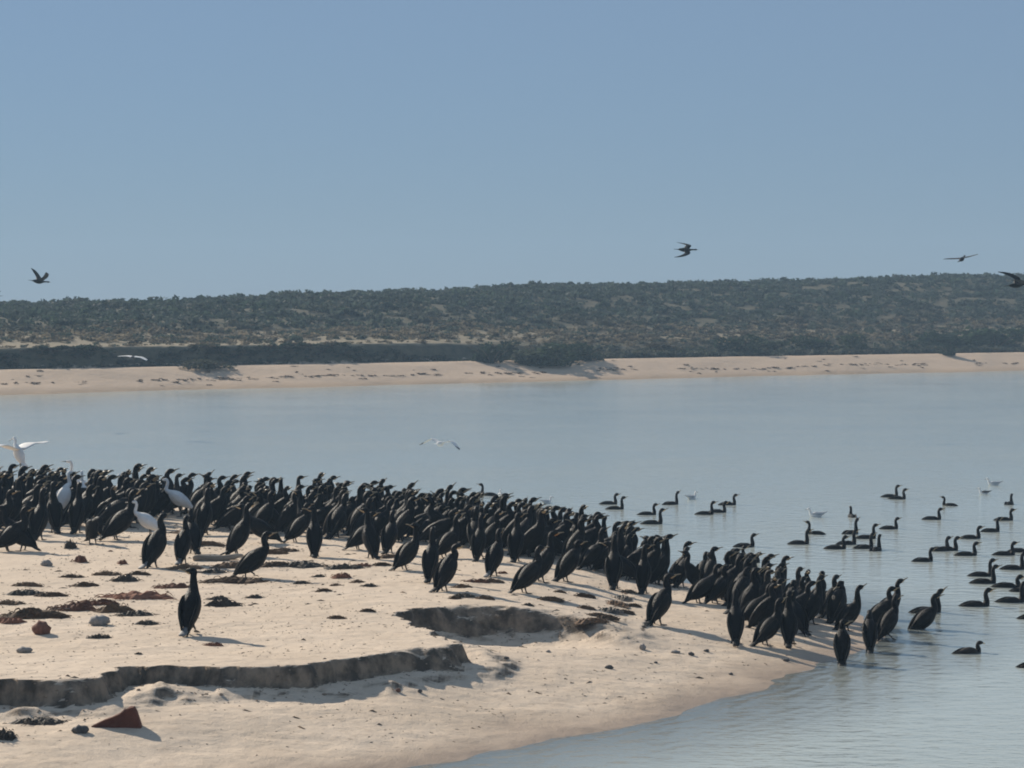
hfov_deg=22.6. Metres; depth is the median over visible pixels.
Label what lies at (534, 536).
cormorant
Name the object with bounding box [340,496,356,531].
cormorant
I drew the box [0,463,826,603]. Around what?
cormorant flock
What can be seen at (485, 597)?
seaweed
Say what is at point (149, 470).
cormorant
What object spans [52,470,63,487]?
cormorant
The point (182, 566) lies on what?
seaweed
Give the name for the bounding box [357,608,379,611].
seaweed
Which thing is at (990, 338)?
shrub
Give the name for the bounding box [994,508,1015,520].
cormorant
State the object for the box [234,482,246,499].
cormorant
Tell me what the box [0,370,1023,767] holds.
sea
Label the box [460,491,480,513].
cormorant
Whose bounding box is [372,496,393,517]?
cormorant
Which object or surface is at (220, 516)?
cormorant
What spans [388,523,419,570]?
cormorant
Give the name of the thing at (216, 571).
seaweed
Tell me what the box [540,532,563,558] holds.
cormorant
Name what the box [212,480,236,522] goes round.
cormorant
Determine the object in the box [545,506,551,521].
cormorant
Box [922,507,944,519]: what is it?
cormorant
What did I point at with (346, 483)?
cormorant
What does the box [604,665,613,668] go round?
stone
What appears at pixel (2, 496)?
cormorant
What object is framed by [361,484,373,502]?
cormorant
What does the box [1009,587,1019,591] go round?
cormorant
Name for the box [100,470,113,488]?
cormorant
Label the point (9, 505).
cormorant
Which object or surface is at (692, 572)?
cormorant
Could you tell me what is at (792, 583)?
cormorant
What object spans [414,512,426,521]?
cormorant
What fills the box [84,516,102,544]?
cormorant
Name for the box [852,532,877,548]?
cormorant
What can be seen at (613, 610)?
seaweed
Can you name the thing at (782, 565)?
cormorant
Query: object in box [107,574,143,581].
seaweed
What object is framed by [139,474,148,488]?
cormorant
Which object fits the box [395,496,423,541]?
cormorant
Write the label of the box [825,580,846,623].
cormorant
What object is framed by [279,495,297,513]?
cormorant
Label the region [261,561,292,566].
seaweed
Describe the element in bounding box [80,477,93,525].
cormorant
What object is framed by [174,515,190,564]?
cormorant
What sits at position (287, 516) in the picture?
cormorant
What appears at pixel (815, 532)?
cormorant
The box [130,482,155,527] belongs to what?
cormorant
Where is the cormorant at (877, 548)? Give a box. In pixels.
[869,534,881,551]
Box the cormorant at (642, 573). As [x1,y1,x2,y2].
[635,544,654,594]
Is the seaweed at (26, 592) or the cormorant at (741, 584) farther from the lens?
the cormorant at (741, 584)
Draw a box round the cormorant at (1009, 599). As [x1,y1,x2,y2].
[994,581,1023,602]
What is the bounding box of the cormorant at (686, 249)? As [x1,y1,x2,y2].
[676,242,696,256]
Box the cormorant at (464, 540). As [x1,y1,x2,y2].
[458,502,496,545]
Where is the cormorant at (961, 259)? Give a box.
[946,254,977,261]
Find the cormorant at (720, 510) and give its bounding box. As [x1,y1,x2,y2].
[709,501,730,512]
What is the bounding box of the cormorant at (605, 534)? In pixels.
[595,514,607,543]
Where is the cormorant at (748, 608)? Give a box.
[741,583,771,622]
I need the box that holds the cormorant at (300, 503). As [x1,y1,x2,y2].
[291,490,311,530]
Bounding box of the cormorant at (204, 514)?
[196,488,212,535]
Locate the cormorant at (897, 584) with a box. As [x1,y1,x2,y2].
[879,577,907,606]
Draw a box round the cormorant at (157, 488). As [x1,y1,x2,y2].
[153,481,159,507]
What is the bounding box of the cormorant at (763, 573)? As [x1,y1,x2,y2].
[761,565,768,584]
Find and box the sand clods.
[2,605,637,716]
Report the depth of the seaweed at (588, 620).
33.66 m
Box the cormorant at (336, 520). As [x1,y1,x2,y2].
[324,492,350,538]
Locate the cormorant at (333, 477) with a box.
[330,475,340,492]
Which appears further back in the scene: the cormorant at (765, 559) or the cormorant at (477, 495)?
the cormorant at (477, 495)
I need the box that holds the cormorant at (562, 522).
[553,507,572,530]
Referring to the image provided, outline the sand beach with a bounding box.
[0,507,930,767]
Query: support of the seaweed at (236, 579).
on the sand beach
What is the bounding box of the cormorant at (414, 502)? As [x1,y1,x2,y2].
[411,488,421,507]
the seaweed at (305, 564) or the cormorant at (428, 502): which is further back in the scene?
the cormorant at (428, 502)
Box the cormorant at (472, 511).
[458,507,482,544]
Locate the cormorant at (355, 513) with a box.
[341,491,377,535]
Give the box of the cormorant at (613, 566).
[605,534,622,589]
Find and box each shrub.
[163,294,179,301]
[176,358,237,368]
[471,341,512,363]
[509,348,553,364]
[521,340,580,366]
[564,341,606,360]
[644,341,682,350]
[707,334,765,354]
[785,334,831,349]
[838,332,870,349]
[913,330,970,346]
[939,342,956,355]
[954,325,1023,346]
[998,276,1004,281]
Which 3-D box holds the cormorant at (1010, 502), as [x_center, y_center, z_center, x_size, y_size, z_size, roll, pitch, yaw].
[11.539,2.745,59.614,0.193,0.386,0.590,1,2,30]
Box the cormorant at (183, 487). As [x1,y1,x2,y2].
[170,477,194,512]
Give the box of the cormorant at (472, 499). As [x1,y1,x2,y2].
[458,496,482,520]
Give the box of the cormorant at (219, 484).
[213,475,230,495]
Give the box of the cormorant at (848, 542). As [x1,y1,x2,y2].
[835,529,859,544]
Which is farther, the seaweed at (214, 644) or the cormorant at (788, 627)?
the cormorant at (788, 627)
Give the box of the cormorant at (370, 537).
[357,508,379,558]
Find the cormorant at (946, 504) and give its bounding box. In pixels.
[939,496,957,505]
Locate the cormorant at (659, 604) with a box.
[646,573,679,625]
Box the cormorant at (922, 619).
[905,593,944,634]
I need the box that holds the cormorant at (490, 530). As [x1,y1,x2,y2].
[485,510,505,550]
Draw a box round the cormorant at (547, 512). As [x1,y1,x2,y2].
[532,510,553,526]
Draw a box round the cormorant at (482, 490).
[476,483,497,495]
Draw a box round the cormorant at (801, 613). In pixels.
[790,587,811,636]
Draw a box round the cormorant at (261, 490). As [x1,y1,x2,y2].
[231,488,268,528]
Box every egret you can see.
[0,437,48,466]
[56,471,73,510]
[61,460,85,482]
[80,471,86,487]
[125,500,157,533]
[156,478,192,516]
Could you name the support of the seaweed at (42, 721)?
on the sand beach
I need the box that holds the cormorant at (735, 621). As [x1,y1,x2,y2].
[727,588,744,646]
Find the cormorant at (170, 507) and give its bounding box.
[162,473,184,513]
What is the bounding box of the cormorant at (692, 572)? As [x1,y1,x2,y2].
[678,550,699,584]
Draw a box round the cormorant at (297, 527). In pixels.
[280,502,312,542]
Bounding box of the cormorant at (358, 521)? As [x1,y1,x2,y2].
[347,496,375,539]
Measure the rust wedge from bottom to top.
0.264 m
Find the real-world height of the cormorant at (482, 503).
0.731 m
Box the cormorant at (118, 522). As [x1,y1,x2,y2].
[96,488,144,540]
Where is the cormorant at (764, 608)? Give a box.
[745,583,781,627]
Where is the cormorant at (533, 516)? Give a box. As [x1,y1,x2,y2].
[532,502,540,524]
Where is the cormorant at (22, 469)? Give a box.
[12,466,32,488]
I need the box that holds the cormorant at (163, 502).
[149,468,179,516]
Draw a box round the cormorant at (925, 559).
[911,547,935,561]
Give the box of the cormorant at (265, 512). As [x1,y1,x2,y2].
[250,490,276,533]
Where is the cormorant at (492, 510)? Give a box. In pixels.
[488,495,503,518]
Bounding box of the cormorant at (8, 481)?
[4,470,17,489]
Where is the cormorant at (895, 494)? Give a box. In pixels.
[880,485,901,496]
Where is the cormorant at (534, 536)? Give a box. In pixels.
[519,508,546,557]
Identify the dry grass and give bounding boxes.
[0,315,1023,350]
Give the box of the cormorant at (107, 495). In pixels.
[103,475,121,501]
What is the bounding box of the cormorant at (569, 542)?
[561,517,593,555]
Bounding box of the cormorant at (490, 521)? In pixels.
[485,516,493,528]
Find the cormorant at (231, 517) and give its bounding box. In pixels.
[212,495,255,530]
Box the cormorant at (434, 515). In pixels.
[423,496,446,522]
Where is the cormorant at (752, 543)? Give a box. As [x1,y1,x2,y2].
[732,533,757,546]
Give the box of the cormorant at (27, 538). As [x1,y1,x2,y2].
[0,505,41,550]
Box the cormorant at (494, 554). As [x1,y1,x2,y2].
[483,528,504,576]
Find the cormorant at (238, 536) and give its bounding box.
[220,502,258,554]
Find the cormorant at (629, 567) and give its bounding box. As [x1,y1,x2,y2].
[599,541,635,580]
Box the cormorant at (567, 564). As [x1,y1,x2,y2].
[551,540,587,581]
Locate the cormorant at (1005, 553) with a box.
[992,541,1018,555]
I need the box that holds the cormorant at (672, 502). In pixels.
[662,490,680,504]
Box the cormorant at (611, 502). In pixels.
[599,493,620,503]
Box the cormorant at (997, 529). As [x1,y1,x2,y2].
[980,517,1003,531]
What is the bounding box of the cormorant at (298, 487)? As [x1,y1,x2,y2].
[290,485,307,500]
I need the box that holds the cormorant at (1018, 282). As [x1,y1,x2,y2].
[999,272,1023,287]
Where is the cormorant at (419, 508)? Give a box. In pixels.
[414,493,428,516]
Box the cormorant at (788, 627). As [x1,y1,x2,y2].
[780,590,797,648]
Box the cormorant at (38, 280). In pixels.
[30,268,48,283]
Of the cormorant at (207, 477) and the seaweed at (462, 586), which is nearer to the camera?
the seaweed at (462, 586)
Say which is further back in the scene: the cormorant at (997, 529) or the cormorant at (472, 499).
the cormorant at (997, 529)
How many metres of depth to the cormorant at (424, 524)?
42.65 m
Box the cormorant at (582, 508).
[578,504,588,523]
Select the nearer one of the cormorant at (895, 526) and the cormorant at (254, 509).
the cormorant at (254, 509)
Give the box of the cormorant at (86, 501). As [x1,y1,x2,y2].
[61,484,99,527]
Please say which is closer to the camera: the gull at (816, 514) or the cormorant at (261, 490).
the cormorant at (261, 490)
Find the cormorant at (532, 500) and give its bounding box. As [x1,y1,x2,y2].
[528,497,541,519]
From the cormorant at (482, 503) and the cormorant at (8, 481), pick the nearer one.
the cormorant at (482, 503)
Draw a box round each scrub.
[0,272,1023,344]
[470,340,1023,359]
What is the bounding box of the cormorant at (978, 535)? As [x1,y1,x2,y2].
[960,525,984,538]
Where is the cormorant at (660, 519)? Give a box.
[640,508,667,523]
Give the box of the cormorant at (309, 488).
[304,485,318,502]
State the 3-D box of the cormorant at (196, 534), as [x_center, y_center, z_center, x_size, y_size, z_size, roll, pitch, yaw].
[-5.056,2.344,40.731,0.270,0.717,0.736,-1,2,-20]
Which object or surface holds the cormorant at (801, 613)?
on the sand beach
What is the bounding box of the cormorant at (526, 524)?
[507,504,536,554]
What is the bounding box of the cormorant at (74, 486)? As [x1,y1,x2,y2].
[64,474,84,508]
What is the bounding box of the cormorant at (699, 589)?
[682,563,726,603]
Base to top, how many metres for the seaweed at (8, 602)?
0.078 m
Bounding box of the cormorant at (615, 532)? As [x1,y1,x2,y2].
[604,531,623,548]
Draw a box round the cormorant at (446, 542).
[436,512,465,557]
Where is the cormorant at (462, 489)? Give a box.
[453,487,471,507]
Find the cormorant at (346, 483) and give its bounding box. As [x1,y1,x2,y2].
[342,481,353,503]
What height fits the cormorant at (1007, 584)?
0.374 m
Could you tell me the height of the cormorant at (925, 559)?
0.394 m
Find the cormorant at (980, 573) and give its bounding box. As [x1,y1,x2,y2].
[967,558,998,576]
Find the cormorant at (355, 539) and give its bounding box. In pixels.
[342,511,380,549]
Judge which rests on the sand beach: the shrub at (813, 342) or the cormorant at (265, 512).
the cormorant at (265, 512)
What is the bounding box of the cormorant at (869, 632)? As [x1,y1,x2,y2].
[862,609,877,654]
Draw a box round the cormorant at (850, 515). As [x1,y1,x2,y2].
[848,506,856,517]
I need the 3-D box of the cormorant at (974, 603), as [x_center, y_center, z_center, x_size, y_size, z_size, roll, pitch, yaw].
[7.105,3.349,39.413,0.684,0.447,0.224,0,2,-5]
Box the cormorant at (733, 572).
[713,554,747,600]
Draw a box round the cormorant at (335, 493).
[320,486,345,526]
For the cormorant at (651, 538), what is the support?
on the sand beach
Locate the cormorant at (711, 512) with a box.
[695,501,717,514]
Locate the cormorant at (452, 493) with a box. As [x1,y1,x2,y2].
[443,490,459,512]
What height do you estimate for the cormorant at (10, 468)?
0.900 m
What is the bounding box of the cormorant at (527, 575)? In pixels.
[507,545,548,593]
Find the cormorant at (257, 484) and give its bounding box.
[254,482,265,491]
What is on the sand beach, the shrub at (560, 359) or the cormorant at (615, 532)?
the cormorant at (615, 532)
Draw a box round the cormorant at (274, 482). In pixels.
[270,478,282,502]
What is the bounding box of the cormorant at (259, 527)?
[231,504,285,543]
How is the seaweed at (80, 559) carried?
on the sand beach
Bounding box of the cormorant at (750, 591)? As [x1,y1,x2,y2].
[739,567,765,608]
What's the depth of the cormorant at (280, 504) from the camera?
45.93 m
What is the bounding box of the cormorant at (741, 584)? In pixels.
[723,566,753,613]
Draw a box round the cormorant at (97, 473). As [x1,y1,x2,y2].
[82,470,106,494]
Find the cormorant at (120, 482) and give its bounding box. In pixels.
[115,474,130,491]
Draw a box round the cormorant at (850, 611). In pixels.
[832,583,866,630]
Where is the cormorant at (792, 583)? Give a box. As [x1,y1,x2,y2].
[782,580,798,604]
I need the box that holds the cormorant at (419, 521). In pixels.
[404,502,440,537]
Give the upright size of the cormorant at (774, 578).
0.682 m
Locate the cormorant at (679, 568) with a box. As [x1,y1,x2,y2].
[672,546,690,587]
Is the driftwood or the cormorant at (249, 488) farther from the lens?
the cormorant at (249, 488)
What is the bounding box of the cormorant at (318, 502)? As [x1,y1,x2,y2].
[314,485,331,508]
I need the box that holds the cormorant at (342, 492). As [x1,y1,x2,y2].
[322,490,351,534]
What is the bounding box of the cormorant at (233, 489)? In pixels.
[230,479,239,493]
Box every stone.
[16,646,32,652]
[32,620,50,634]
[40,559,52,565]
[71,724,88,733]
[88,615,109,625]
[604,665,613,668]
[639,644,645,649]
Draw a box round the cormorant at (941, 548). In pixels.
[934,536,953,550]
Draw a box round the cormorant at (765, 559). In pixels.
[759,556,774,576]
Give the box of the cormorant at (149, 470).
[145,467,156,487]
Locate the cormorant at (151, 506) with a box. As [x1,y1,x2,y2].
[144,479,155,512]
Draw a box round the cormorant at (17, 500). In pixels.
[0,476,31,528]
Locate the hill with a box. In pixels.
[0,278,1023,394]
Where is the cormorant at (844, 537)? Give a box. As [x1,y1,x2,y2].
[823,535,849,548]
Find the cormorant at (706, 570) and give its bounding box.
[699,546,722,578]
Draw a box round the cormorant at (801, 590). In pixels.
[798,576,807,594]
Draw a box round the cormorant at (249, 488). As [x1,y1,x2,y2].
[233,485,252,525]
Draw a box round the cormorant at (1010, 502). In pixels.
[1004,493,1013,504]
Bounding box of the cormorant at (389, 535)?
[380,510,397,554]
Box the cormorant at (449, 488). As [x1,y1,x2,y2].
[442,482,456,504]
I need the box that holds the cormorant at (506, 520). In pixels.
[493,501,519,543]
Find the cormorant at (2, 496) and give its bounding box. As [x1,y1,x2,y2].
[0,480,3,504]
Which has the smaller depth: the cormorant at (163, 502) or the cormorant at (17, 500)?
the cormorant at (17, 500)
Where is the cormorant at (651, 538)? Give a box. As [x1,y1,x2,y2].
[647,536,656,551]
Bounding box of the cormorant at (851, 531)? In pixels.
[842,516,860,533]
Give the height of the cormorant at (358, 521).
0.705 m
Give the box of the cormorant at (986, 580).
[969,564,1001,583]
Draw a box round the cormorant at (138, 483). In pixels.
[103,479,147,525]
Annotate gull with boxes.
[126,355,146,360]
[419,439,459,449]
[540,496,553,502]
[685,491,697,498]
[805,508,827,516]
[977,488,991,493]
[986,478,1002,484]
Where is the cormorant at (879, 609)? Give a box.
[861,586,900,627]
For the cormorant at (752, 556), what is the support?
on the sand beach
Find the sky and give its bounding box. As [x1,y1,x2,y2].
[0,0,1023,301]
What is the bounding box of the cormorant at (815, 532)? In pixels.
[804,521,824,534]
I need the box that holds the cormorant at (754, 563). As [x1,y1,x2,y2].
[752,551,760,567]
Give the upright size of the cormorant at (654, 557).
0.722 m
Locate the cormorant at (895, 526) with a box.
[879,517,901,528]
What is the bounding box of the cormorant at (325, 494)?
[313,488,328,502]
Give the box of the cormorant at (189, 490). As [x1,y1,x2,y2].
[174,473,199,510]
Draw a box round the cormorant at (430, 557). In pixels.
[422,526,438,582]
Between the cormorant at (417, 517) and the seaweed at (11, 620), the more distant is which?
the cormorant at (417, 517)
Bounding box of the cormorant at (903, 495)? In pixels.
[888,488,909,498]
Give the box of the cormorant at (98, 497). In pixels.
[88,475,109,519]
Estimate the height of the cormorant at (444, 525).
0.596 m
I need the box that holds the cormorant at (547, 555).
[532,531,563,582]
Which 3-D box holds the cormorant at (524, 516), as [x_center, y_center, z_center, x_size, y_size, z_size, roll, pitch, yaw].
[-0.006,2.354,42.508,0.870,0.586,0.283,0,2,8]
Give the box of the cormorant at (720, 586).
[703,564,731,603]
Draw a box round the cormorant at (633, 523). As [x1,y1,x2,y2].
[624,521,640,539]
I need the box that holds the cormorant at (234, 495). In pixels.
[230,475,252,501]
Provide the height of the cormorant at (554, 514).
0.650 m
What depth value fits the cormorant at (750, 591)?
35.96 m
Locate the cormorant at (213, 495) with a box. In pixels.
[210,485,216,500]
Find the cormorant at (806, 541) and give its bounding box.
[787,528,812,543]
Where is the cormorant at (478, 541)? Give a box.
[471,513,487,561]
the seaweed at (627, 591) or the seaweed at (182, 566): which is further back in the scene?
the seaweed at (182, 566)
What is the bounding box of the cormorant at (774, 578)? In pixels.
[771,575,777,591]
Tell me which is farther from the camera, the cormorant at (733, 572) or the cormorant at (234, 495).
the cormorant at (234, 495)
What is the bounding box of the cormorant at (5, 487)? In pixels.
[1,473,16,499]
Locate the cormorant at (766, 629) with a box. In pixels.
[748,596,787,646]
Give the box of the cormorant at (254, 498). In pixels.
[244,492,274,527]
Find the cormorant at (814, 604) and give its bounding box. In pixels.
[806,575,827,624]
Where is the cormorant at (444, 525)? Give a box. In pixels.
[419,509,463,540]
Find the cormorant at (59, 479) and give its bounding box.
[45,475,70,504]
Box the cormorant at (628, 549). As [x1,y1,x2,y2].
[622,533,635,556]
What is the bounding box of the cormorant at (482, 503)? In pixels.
[479,501,484,514]
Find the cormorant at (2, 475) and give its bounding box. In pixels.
[0,472,6,504]
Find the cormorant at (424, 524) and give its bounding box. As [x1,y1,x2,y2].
[410,505,449,541]
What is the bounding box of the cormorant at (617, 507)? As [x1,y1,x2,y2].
[605,496,627,509]
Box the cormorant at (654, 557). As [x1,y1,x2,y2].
[647,537,668,582]
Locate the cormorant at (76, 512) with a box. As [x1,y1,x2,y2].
[68,482,84,533]
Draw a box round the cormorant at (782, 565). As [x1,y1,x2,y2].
[771,562,789,587]
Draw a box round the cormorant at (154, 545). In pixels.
[138,513,170,568]
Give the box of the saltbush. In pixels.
[0,342,512,368]
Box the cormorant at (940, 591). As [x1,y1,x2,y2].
[903,586,947,618]
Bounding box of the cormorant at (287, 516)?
[275,491,302,533]
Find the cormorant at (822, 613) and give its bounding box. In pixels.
[816,574,840,617]
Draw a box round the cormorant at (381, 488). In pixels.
[376,485,388,500]
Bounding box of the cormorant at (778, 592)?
[770,578,789,616]
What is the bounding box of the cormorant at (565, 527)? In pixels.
[554,511,576,555]
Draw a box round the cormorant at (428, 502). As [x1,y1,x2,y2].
[424,493,434,506]
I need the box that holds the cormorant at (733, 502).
[718,494,739,504]
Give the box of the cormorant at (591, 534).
[580,514,608,553]
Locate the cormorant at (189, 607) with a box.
[178,567,200,636]
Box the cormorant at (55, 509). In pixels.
[47,481,62,533]
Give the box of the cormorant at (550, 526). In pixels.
[530,518,561,553]
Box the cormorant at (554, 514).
[550,506,564,527]
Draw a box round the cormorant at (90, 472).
[84,469,98,485]
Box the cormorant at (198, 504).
[192,482,217,520]
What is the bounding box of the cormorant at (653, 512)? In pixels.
[637,503,659,514]
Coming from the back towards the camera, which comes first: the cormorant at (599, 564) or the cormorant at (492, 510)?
the cormorant at (492, 510)
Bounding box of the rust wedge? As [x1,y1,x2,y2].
[91,706,141,727]
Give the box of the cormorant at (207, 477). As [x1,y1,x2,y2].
[199,474,218,496]
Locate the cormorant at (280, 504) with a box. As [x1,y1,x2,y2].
[274,486,291,511]
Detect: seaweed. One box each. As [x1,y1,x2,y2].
[0,599,31,604]
[0,606,71,619]
[0,617,34,623]
[0,727,17,740]
[2,589,44,595]
[2,716,67,725]
[11,582,50,586]
[33,591,70,597]
[47,602,96,611]
[58,573,88,577]
[61,539,77,548]
[66,581,98,586]
[66,598,120,605]
[71,555,86,562]
[75,633,111,638]
[88,603,135,612]
[91,570,121,575]
[94,590,176,599]
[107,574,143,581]
[109,610,160,616]
[117,560,127,563]
[119,620,165,624]
[123,570,150,575]
[152,583,188,588]
[162,563,203,569]
[197,568,228,573]
[199,561,272,568]
[199,575,280,583]
[201,541,225,546]
[202,641,222,645]
[203,595,231,599]
[204,599,252,606]
[244,594,266,598]
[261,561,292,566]
[268,549,289,553]
[269,560,332,567]
[273,547,303,551]
[280,580,310,584]
[311,574,326,577]
[312,563,367,569]
[315,588,331,591]
[326,615,350,619]
[330,572,350,578]
[349,579,363,582]
[357,563,373,566]
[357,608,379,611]
[360,583,377,586]
[371,562,392,565]
[379,554,394,558]
[435,593,476,597]
[448,596,460,598]
[449,584,472,587]
[461,578,489,582]
[472,595,494,599]
[486,578,504,582]
[537,596,570,601]
[565,617,618,623]
[573,592,595,597]
[578,605,595,609]
[586,612,613,616]
[597,614,626,620]
[598,605,626,613]
[607,598,628,607]
[613,592,633,601]
[621,589,641,594]
[621,609,634,613]
[627,603,641,606]
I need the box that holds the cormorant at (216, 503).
[195,485,235,529]
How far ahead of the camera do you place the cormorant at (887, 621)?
35.36 m
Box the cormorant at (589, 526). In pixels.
[585,512,605,530]
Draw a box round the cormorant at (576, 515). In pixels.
[566,512,579,556]
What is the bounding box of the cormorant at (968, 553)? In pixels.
[954,541,981,555]
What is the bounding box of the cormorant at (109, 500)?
[94,485,117,517]
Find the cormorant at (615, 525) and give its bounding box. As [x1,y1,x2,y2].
[604,521,625,541]
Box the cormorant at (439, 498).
[434,495,443,513]
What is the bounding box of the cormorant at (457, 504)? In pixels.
[454,496,465,514]
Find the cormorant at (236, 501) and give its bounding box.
[214,485,252,523]
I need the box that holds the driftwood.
[193,554,242,560]
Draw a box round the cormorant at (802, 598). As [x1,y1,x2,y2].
[783,580,820,610]
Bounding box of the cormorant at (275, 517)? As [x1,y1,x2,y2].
[250,491,279,526]
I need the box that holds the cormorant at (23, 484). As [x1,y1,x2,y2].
[21,470,32,498]
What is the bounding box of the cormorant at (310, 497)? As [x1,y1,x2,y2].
[281,492,320,531]
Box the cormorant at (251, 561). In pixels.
[231,531,277,577]
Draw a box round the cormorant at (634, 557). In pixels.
[620,540,649,579]
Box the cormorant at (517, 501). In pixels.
[513,499,526,517]
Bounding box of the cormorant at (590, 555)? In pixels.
[575,526,610,569]
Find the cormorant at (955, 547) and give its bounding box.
[942,536,961,550]
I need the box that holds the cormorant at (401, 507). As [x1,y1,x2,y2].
[388,488,418,523]
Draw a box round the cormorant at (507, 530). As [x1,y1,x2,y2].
[501,502,529,547]
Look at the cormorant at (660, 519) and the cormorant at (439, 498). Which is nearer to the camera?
the cormorant at (439, 498)
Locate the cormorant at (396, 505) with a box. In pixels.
[379,491,405,535]
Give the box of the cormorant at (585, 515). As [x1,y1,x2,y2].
[571,514,591,534]
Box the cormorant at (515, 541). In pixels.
[507,512,527,562]
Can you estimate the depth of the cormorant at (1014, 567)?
44.89 m
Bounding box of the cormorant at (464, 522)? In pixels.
[450,505,474,540]
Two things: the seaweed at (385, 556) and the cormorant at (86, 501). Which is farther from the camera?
the cormorant at (86, 501)
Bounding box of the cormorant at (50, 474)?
[44,471,57,494]
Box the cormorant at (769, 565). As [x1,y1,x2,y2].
[766,563,776,579]
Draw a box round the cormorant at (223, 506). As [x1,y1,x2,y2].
[211,489,230,524]
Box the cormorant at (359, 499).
[355,485,370,506]
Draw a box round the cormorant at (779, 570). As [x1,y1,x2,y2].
[775,568,787,594]
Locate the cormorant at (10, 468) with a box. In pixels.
[8,464,21,485]
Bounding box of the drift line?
[2,356,1018,385]
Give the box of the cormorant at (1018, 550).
[1008,548,1023,551]
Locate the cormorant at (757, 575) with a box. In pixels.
[750,568,766,585]
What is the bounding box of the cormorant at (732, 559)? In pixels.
[730,551,744,567]
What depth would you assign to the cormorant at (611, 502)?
59.71 m
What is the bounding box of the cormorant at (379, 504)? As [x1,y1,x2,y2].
[366,487,383,509]
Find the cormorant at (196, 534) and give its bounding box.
[188,508,202,554]
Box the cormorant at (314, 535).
[302,507,322,557]
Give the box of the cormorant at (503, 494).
[497,493,512,510]
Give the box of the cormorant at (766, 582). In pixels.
[760,569,777,595]
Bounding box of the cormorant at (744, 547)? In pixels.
[723,545,750,559]
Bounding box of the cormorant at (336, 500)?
[321,495,338,528]
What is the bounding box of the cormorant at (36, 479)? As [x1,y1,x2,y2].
[23,475,49,519]
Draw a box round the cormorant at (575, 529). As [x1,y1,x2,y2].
[565,518,593,552]
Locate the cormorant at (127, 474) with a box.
[115,469,131,493]
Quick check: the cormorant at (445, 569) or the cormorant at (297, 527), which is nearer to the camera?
the cormorant at (445, 569)
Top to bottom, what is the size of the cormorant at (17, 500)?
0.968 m
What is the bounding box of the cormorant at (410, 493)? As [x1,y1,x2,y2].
[394,490,418,540]
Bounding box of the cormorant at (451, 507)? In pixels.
[443,498,456,517]
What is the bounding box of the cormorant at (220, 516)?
[213,504,238,527]
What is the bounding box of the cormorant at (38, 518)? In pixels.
[29,488,48,540]
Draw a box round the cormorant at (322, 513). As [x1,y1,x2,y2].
[317,505,334,525]
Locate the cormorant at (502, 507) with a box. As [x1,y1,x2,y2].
[498,495,513,518]
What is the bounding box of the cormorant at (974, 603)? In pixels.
[958,587,996,606]
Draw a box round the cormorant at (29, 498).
[22,479,50,503]
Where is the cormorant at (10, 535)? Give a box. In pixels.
[0,506,36,551]
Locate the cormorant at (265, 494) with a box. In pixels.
[263,486,269,502]
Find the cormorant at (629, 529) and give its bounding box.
[624,526,638,545]
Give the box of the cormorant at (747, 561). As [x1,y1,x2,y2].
[721,558,755,605]
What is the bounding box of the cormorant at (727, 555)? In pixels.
[709,551,738,578]
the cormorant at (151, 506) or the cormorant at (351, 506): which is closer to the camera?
the cormorant at (351, 506)
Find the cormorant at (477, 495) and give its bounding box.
[474,492,483,506]
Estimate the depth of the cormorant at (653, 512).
56.65 m
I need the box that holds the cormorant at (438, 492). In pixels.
[424,489,447,512]
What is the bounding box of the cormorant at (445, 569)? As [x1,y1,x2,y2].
[429,543,466,592]
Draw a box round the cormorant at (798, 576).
[783,567,804,593]
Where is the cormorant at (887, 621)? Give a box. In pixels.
[877,594,903,640]
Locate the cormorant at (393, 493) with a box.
[383,490,399,506]
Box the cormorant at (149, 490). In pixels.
[135,474,161,522]
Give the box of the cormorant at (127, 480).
[116,477,137,498]
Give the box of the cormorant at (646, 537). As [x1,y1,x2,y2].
[639,535,672,583]
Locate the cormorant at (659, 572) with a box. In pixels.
[649,534,677,584]
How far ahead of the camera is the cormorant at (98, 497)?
46.02 m
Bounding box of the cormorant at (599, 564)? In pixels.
[592,522,631,571]
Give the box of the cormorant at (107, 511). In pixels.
[96,488,139,523]
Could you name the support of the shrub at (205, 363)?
on the hill
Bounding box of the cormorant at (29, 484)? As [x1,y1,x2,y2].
[25,469,38,492]
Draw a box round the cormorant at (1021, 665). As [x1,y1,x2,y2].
[1016,662,1023,667]
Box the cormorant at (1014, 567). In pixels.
[999,551,1023,569]
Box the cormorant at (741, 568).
[722,553,749,597]
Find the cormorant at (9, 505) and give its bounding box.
[0,489,20,531]
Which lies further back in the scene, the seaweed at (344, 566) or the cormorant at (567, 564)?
the seaweed at (344, 566)
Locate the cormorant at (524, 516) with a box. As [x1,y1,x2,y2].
[521,509,536,520]
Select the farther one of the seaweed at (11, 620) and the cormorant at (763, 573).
the cormorant at (763, 573)
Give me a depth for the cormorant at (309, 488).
46.16 m
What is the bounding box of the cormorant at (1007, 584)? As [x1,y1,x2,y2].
[990,574,1023,587]
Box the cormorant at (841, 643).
[833,619,852,667]
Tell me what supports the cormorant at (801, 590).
on the sand beach
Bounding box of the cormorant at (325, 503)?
[323,490,339,506]
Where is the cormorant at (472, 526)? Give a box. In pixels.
[467,506,478,549]
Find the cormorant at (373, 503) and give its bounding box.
[370,487,380,510]
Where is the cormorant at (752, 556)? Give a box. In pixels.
[737,554,761,582]
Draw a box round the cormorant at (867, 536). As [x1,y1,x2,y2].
[856,523,879,538]
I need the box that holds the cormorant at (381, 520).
[372,498,398,534]
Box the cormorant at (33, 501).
[14,483,48,521]
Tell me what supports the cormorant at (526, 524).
on the sand beach
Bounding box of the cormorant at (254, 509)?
[240,497,263,520]

